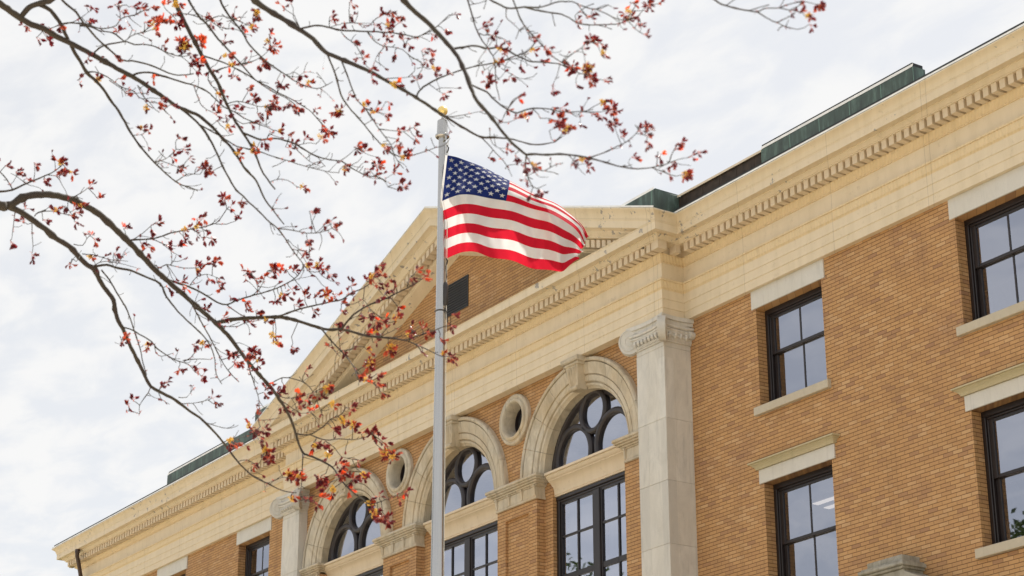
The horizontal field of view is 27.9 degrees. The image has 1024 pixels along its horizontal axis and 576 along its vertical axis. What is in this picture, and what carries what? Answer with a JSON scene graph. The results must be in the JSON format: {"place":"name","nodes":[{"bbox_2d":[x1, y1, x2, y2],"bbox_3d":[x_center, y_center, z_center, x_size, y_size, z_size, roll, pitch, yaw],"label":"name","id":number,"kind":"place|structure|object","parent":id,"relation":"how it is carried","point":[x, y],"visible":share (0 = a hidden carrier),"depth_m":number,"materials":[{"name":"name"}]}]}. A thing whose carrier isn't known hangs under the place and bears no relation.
{"place":"outdoors","nodes":[
{"label":"outdoors","id":0,"kind":"place"},
{"bbox_2d":[0,0,1023,575],"label":"sky","id":1,"kind":"structure","parent":0,"point":[725,80],"materials":[{"name":"white"}]},
{"bbox_2d":[52,21,1023,575],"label":"brick building","id":2,"kind":"structure","parent":0,"point":[734,369],"depth_m":37.95,"materials":[{"name":"brown brick"}]},
{"bbox_2d":[157,556,187,575],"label":"sash window","id":3,"kind":"structure","parent":2,"relation":"in","point":[181,564],"depth_m":57.12,"materials":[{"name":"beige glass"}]},
{"bbox_2d":[236,516,271,575],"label":"sash window","id":4,"kind":"structure","parent":2,"relation":"in","point":[261,547],"depth_m":53.57,"materials":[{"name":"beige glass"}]},
{"bbox_2d":[302,466,392,568],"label":"arched window","id":5,"kind":"structure","parent":2,"relation":"in","point":[327,529],"depth_m":48.94,"materials":[{"name":"beige stone"}]},
{"bbox_2d":[357,565,382,575],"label":"casement window","id":6,"kind":"structure","parent":2,"relation":"in","point":[378,571],"depth_m":47.30,"materials":[{"name":"black glass"}]},
{"bbox_2d":[386,448,412,496],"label":"round window","id":7,"kind":"structure","parent":2,"relation":"in","point":[398,473],"depth_m":46.65,"materials":[{"name":"stone"}]},
{"bbox_2d":[402,414,508,526],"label":"arched window","id":8,"kind":"structure","parent":2,"relation":"in","point":[466,437],"depth_m":44.63,"materials":[{"name":"beige stone"}]},
{"bbox_2d":[444,521,497,575],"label":"casement window","id":9,"kind":"structure","parent":2,"relation":"in","point":[474,552],"depth_m":43.88,"materials":[{"name":"clear glass"}]},
{"bbox_2d":[499,394,530,445],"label":"round window","id":10,"kind":"structure","parent":2,"relation":"in","point":[515,417],"depth_m":42.97,"materials":[{"name":"stone"}]},
{"bbox_2d":[520,354,637,477],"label":"arched window","id":11,"kind":"structure","parent":2,"relation":"in","point":[583,380],"depth_m":41.30,"materials":[{"name":"beige stone"}]},
{"bbox_2d":[556,471,626,575],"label":"casement window","id":12,"kind":"structure","parent":2,"relation":"in","point":[591,519],"depth_m":40.30,"materials":[{"name":"clear glass"}]},
{"bbox_2d":[751,259,830,416],"bbox_3d":[5.098,0.936,36.582,0.575,2.379,1.980,13,-25,-31],"label":"sash window","id":13,"kind":"structure","parent":2,"relation":"in","point":[795,340],"depth_m":36.86,"materials":[{"name":"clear glass"}]},
{"bbox_2d":[747,433,839,575],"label":"sash window","id":14,"kind":"structure","parent":2,"relation":"in","point":[808,486],"depth_m":35.79,"materials":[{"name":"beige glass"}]},
{"bbox_2d":[812,492,833,504],"bbox_3d":[5.669,3.359,36.871,0.220,0.892,0.880,13,-25,-31],"label":"ceiling lamp","id":15,"kind":"object","parent":2,"relation":"hanging from","point":[825,498],"visible":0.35,"depth_m":36.77,"materials":[{"name":"white"}]},
{"bbox_2d":[822,500,834,508],"bbox_3d":[5.915,3.460,37.133,0.220,0.892,0.880,13,-25,-31],"label":"ceiling lamp","id":16,"kind":"object","parent":2,"relation":"hanging from","point":[829,505],"visible":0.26,"depth_m":37.16,"materials":[{"name":"white"}]},
{"bbox_2d":[948,165,1023,336],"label":"sash window","id":17,"kind":"structure","parent":2,"relation":"in","point":[994,237],"depth_m":33.05,"materials":[{"name":"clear glass"}]},
{"bbox_2d":[950,363,1023,559],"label":"sash window","id":18,"kind":"structure","parent":2,"relation":"in","point":[1003,425],"depth_m":32.00,"materials":[{"name":"clear glass"}]},
{"bbox_2d":[986,297,992,314],"bbox_3d":[7.628,0.319,32.991,0.002,0.300,0.210,13,-25,-31],"label":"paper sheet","id":19,"kind":"object","parent":2,"relation":"attached to","point":[989,303],"visible":0.64,"depth_m":32.97,"materials":[{"name":"white paper"}]},
{"bbox_2d":[1006,519,1014,538],"bbox_3d":[7.648,3.715,31.666,0.002,0.290,0.220,13,-25,-31],"label":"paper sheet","id":20,"kind":"object","parent":2,"relation":"attached to","point":[1010,526],"visible":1,"depth_m":31.64,"materials":[{"name":"white paper"}]},
{"label":"forecourt paving","id":21,"kind":"structure","parent":0,"visible":0},
{"bbox_2d":[0,0,826,529],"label":"maple tree","id":22,"kind":"object","parent":21,"relation":"on","point":[50,34],"visible":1,"depth_m":10.36,"materials":[{"name":"red plant"}]},
{"bbox_2d":[430,106,448,575],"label":"flagpole","id":23,"kind":"object","parent":21,"relation":"on","point":[438,496],"visible":0.85,"depth_m":28.33,"materials":[{"name":"metal"}]},
{"bbox_2d":[440,155,587,271],"bbox_3d":[0.095,-1.030,29.486,2.295,1.696,0.848,8,-22,-20],"label":"flag","id":24,"kind":"object","parent":23,"relation":"attached to","point":[489,213],"visible":0.98,"depth_m":29.36,"materials":[{"name":"multicoloured fabric"}]}
]}

